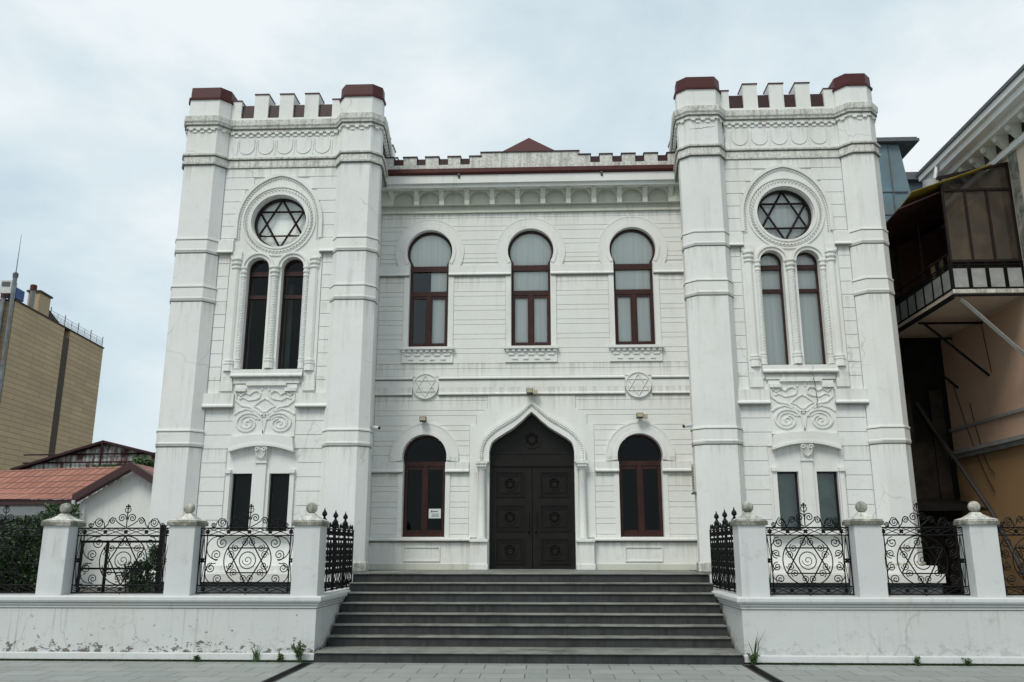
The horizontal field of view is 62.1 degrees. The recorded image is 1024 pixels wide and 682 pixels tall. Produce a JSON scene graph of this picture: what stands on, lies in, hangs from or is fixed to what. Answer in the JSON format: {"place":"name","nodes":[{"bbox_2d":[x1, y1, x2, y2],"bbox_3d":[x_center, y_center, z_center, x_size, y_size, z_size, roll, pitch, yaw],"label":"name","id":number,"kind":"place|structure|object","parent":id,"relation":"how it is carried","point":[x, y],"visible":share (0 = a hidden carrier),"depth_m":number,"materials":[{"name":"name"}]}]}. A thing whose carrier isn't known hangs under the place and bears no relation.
{"place":"outdoors","nodes":[
{"label":"outdoors","id":0,"kind":"place"},
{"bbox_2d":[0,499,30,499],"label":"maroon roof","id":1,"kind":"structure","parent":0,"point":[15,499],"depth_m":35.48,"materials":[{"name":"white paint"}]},
{"bbox_2d":[0,235,103,469],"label":"apartment block","id":2,"kind":"structure","parent":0,"point":[50,367],"depth_m":57.37,"materials":[{"name":"stone"}]},
{"bbox_2d":[6,587,124,593],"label":"yard","id":3,"kind":"structure","parent":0,"point":[95,589],"depth_m":22.07,"materials":[{"name":"green plant"}]},
{"bbox_2d":[0,501,84,591],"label":"shrub","id":4,"kind":"object","parent":3,"relation":"on","point":[26,564],"visible":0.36,"depth_m":14.19,"materials":[{"name":"green plant"}]},
{"bbox_2d":[0,462,153,586],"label":"white house","id":5,"kind":"structure","parent":3,"relation":"on","point":[133,489],"depth_m":24.57,"materials":[{"name":"paint"}]},
{"bbox_2d":[10,440,155,503],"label":"rusty shed","id":6,"kind":"structure","parent":5,"relation":"attached to","point":[103,452],"depth_m":36.88,"materials":[{"name":"brown metal"}]},
{"bbox_2d":[75,525,166,591],"bbox_3d":[-6.496,3.786,14.075,1.420,1.450,0.100,-1,-14,2],"label":"metal frame","id":7,"kind":"object","parent":3,"relation":"on","point":[161,546],"visible":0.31,"depth_m":14.09,"materials":[{"name":"black metal"}]},
{"bbox_2d":[116,544,157,591],"bbox_3d":[-6.296,4.001,14.341,0.747,1.165,0.802,-1,-14,2],"label":"shrub","id":8,"kind":"object","parent":3,"relation":"on","point":[130,577],"visible":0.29,"depth_m":14.40,"materials":[{"name":"green plant"}]},
{"bbox_2d":[123,73,945,593],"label":"synagogue","id":9,"kind":"structure","parent":3,"relation":"on","point":[717,275],"depth_m":18.02,"materials":[{"name":"paint"}]},
{"bbox_2d":[242,260,268,368],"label":"arched window frame","id":10,"kind":"structure","parent":9,"relation":"in","point":[259,271],"depth_m":17.96,"materials":[{"name":"black glass"}]},
{"bbox_2d":[255,198,305,246],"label":"rose window frame","id":11,"kind":"structure","parent":9,"relation":"in","point":[279,222],"depth_m":18.50,"materials":[{"name":"clear glass"}]},
{"bbox_2d":[278,260,303,368],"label":"arched window frame","id":12,"kind":"structure","parent":9,"relation":"in","point":[288,355],"depth_m":17.93,"materials":[{"name":"black glass"}]},
{"bbox_2d":[371,425,379,430],"bbox_3d":[-2.772,1.798,17.192,0.260,0.215,0.074,-9,-16,32],"label":"security camera","id":13,"kind":"object","parent":9,"relation":"attached to","point":[375,427],"visible":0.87,"depth_m":17.16,"materials":[{"name":"grey plastic"}]},
{"bbox_2d":[419,416,426,421],"bbox_3d":[-1.911,1.691,18.359,0.148,0.119,0.225,-1,-14,2],"label":"floodlight","id":14,"kind":"object","parent":9,"relation":"attached to","point":[422,418],"visible":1,"depth_m":18.25,"materials":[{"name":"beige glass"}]},
{"bbox_2d":[403,436,445,536],"bbox_3d":[-1.872,3.120,18.361,0.969,2.165,0.087,-1,-14,2],"label":"window frame","id":15,"kind":"structure","parent":9,"relation":"in","point":[424,456],"depth_m":18.35,"materials":[{"name":"brown wood"}]},
{"bbox_2d":[400,232,453,362],"bbox_3d":[-1.874,-1.030,19.210,1.200,3.150,0.315,-1,-14,2],"label":"window frame","id":16,"kind":"structure","parent":9,"relation":"in","point":[430,252],"depth_m":19.28,"materials":[{"name":"glass"}]},
{"bbox_2d":[429,509,440,517],"bbox_3d":[-1.653,3.691,18.202,0.260,0.200,0.008,-1,-14,2],"label":"paper notice","id":17,"kind":"object","parent":9,"relation":"attached to","point":[434,513],"visible":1,"depth_m":18.20,"materials":[{"name":"white paper"}]},
{"bbox_2d":[489,466,531,568],"bbox_3d":[-0.031,3.756,18.153,0.914,2.150,0.146,-1,-14,2],"label":"door leaf","id":18,"kind":"structure","parent":9,"relation":"in","point":[510,546],"depth_m":18.15,"materials":[{"name":"black wood"}]},
{"bbox_2d":[504,231,557,361],"bbox_3d":[0.424,-1.053,19.117,1.200,3.150,0.315,-1,-14,2],"label":"window frame","id":19,"kind":"structure","parent":9,"relation":"in","point":[530,253],"depth_m":19.20,"materials":[{"name":"glass"}]},
{"bbox_2d":[526,389,537,394],"bbox_3d":[0.435,1.095,18.405,0.244,0.120,0.225,-1,-14,2],"label":"floodlight","id":20,"kind":"object","parent":9,"relation":"attached to","point":[529,391],"visible":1,"depth_m":18.33,"materials":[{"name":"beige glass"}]},
{"bbox_2d":[532,466,575,568],"bbox_3d":[0.895,3.747,18.116,0.914,2.150,0.146,-1,-14,2],"label":"door leaf","id":21,"kind":"structure","parent":9,"relation":"in","point":[553,487],"depth_m":18.11,"materials":[{"name":"black wood"}]},
{"bbox_2d":[608,229,663,361],"bbox_3d":[2.722,-1.075,19.025,1.200,3.150,0.315,-1,-14,2],"label":"window frame","id":22,"kind":"structure","parent":9,"relation":"in","point":[632,252],"depth_m":19.10,"materials":[{"name":"glass"}]},
{"bbox_2d":[618,434,663,536],"bbox_3d":[2.734,3.074,18.176,0.969,2.165,0.087,-1,-14,2],"label":"window frame","id":23,"kind":"structure","parent":9,"relation":"in","point":[639,456],"depth_m":18.15,"materials":[{"name":"brown wood"}]},
{"bbox_2d":[636,413,647,418],"bbox_3d":[2.773,1.596,18.182,0.244,0.120,0.225,-1,-14,2],"label":"floodlight","id":24,"kind":"object","parent":9,"relation":"attached to","point":[639,415],"visible":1,"depth_m":18.10,"materials":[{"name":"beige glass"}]},
{"bbox_2d":[682,423,691,428],"bbox_3d":[3.511,1.737,16.939,0.260,0.215,0.074,7,-16,-28],"label":"security camera","id":25,"kind":"object","parent":9,"relation":"attached to","point":[686,425],"visible":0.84,"depth_m":16.91,"materials":[{"name":"grey plastic"}]},
{"bbox_2d":[691,463,696,494],"bbox_3d":[3.567,2.709,16.706,0.070,0.585,0.295,-1,-14,2],"label":"wall plaque","id":26,"kind":"object","parent":9,"relation":"attached to","point":[694,491],"depth_m":16.63,"materials":[{"name":"stone"}]},
{"bbox_2d":[760,253,788,364],"bbox_3d":[5.370,-0.647,17.560,0.640,2.480,0.135,-1,-14,2],"label":"arched window frame","id":27,"kind":"structure","parent":9,"relation":"in","point":[771,273],"depth_m":17.59,"materials":[{"name":"glass"}]},
{"bbox_2d":[757,190,811,238],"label":"rose window frame","id":28,"kind":"structure","parent":9,"relation":"in","point":[784,214],"depth_m":18.07,"materials":[{"name":"clear glass"}]},
{"bbox_2d":[796,252,825,364],"bbox_3d":[6.109,-0.654,17.531,0.640,2.480,0.135,-1,-14,2],"label":"arched window frame","id":29,"kind":"structure","parent":9,"relation":"in","point":[807,272],"depth_m":17.56,"materials":[{"name":"glass"}]},
{"bbox_2d":[876,137,919,221],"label":"blue clad building","id":30,"kind":"structure","parent":3,"relation":"on","point":[894,152],"depth_m":23.05,"materials":[{"name":"metal"}]},
{"bbox_2d":[899,340,987,593],"bbox_3d":[9.718,2.815,20.300,3.400,6.300,1.760,-1,-14,2],"label":"lean to shed","id":31,"kind":"object","parent":3,"relation":"on","point":[936,482],"visible":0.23,"depth_m":20.79,"materials":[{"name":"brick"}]},
{"bbox_2d":[914,402,1023,578],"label":"waste pipe","id":32,"kind":"object","parent":31,"relation":"attached to","point":[965,474],"visible":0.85,"depth_m":19.30,"materials":[{"name":"brown metal"}]},
{"bbox_2d":[0,661,1023,681],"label":"pavement","id":33,"kind":"structure","parent":0,"point":[84,671],"depth_m":11.76,"materials":[{"name":"grey stone"}]},
{"bbox_2d":[0,502,353,661],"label":"boundary wall","id":34,"kind":"structure","parent":33,"relation":"on","point":[54,615],"depth_m":13.22,"materials":[{"name":"paint"}]},
{"bbox_2d":[193,655,200,661],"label":"weed","id":35,"kind":"object","parent":33,"relation":"on","point":[197,658],"visible":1,"depth_m":12.88,"materials":[{"name":"green plant"}]},
{"bbox_2d":[251,646,263,661],"bbox_3d":[-3.855,4.714,12.872,0.220,0.273,0.088,4,-14,-15],"label":"weed","id":36,"kind":"object","parent":33,"relation":"on","point":[255,655],"visible":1,"depth_m":12.87,"materials":[{"name":"green plant"}]},
{"bbox_2d":[277,652,283,661],"bbox_3d":[-3.494,4.762,12.836,0.110,0.169,0.122,10,-17,-34],"label":"weed","id":37,"kind":"object","parent":33,"relation":"on","point":[280,658],"visible":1,"depth_m":12.82,"materials":[{"name":"green plant"}]},
{"bbox_2d":[261,662,312,681],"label":"drain channel","id":38,"kind":"object","parent":33,"relation":"on","point":[283,674],"visible":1,"depth_m":11.72,"materials":[{"name":"black metal"}]},
{"bbox_2d":[290,640,306,662],"bbox_3d":[-3.207,4.660,12.785,0.258,0.340,0.171,-9,-16,33],"label":"weed","id":39,"kind":"object","parent":33,"relation":"on","point":[299,650],"visible":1,"depth_m":12.79,"materials":[{"name":"green plant"}]},
{"bbox_2d":[0,658,1022,665],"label":"moss","id":40,"kind":"object","parent":33,"relation":"on","point":[765,663],"visible":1,"depth_m":12.55,"materials":[{"name":"green plant"}]},
{"bbox_2d":[746,653,759,664],"bbox_3d":[3.550,4.684,12.532,0.188,0.175,0.131,7,-15,-26],"label":"weed","id":41,"kind":"object","parent":33,"relation":"on","point":[753,659],"visible":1,"depth_m":12.51,"materials":[{"name":"green plant"}]},
{"bbox_2d":[748,633,763,662],"bbox_3d":[3.615,4.513,12.561,0.224,0.517,0.287,-10,-17,35],"label":"weed","id":42,"kind":"object","parent":33,"relation":"on","point":[756,642],"visible":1,"depth_m":12.57,"materials":[{"name":"green plant"}]},
{"bbox_2d":[742,665,783,681],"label":"drain channel","id":43,"kind":"object","parent":33,"relation":"on","point":[767,676],"visible":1,"depth_m":11.63,"materials":[{"name":"black metal"}]},
{"bbox_2d":[709,501,1023,665],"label":"boundary wall","id":44,"kind":"structure","parent":33,"relation":"on","point":[869,619],"depth_m":12.78,"materials":[{"name":"paint"}]},
{"bbox_2d":[914,656,920,665],"bbox_3d":[5.934,4.678,12.466,0.110,0.163,0.095,-1,-14,2],"label":"weed","id":45,"kind":"object","parent":33,"relation":"on","point":[916,660],"visible":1,"depth_m":12.45,"materials":[{"name":"green plant"}]},
{"bbox_2d":[962,658,971,665],"bbox_3d":[6.646,4.686,12.433,0.145,0.124,0.095,-7,-16,28],"label":"weed","id":46,"kind":"object","parent":33,"relation":"on","point":[967,662],"visible":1,"depth_m":12.42,"materials":[{"name":"green plant"}]},
{"bbox_2d":[0,0,1023,451],"label":"sky","id":47,"kind":"structure","parent":0,"point":[95,95],"materials":[{"name":"white"}]},
{"label":"ground","id":48,"kind":"structure","parent":0,"visible":0},
{"bbox_2d":[94,463,117,485],"bbox_3d":[-16.862,7.614,34.974,1.059,5.172,0.947,-1,-14,2],"label":"tree","id":49,"kind":"object","parent":48,"relation":"on","point":[107,465],"visible":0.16,"depth_m":35.38,"materials":[{"name":"green plant"}]},
{"bbox_2d":[130,455,154,471],"bbox_3d":[-15.221,7.410,34.790,1.252,5.480,1.431,4,-14,-17],"label":"tree","id":50,"kind":"object","parent":48,"relation":"on","point":[142,460],"visible":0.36,"depth_m":35.15,"materials":[{"name":"green plant"}]},
{"bbox_2d":[314,570,743,664],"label":"staircase","id":51,"kind":"structure","parent":48,"relation":"on","point":[553,616],"depth_m":14.04,"materials":[{"name":"stone"}]},
{"bbox_2d":[906,172,922,191],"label":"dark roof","id":52,"kind":"structure","parent":48,"relation":"on","point":[914,183],"depth_m":27.53,"materials":[{"name":"metal"}]},
{"bbox_2d":[886,64,1023,593],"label":"cream building","id":53,"kind":"structure","parent":48,"relation":"on","point":[956,241],"depth_m":18.54,"materials":[{"name":"stone"}]},
{"bbox_2d":[922,165,938,186],"bbox_3d":[10.049,-3.786,20.277,0.494,1.211,0.390,-1,-14,2],"label":"rain hopper","id":54,"kind":"object","parent":53,"relation":"attached to","point":[929,181],"visible":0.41,"depth_m":20.20,"materials":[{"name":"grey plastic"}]},
{"bbox_2d":[953,326,994,491],"bbox_3d":[10.744,1.644,19.714,0.018,3.706,1.867,-1,-14,2],"label":"hanging cable","id":55,"kind":"object","parent":53,"relation":"attached to","point":[974,420],"visible":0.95,"depth_m":19.50,"materials":[{"name":"black metal"}]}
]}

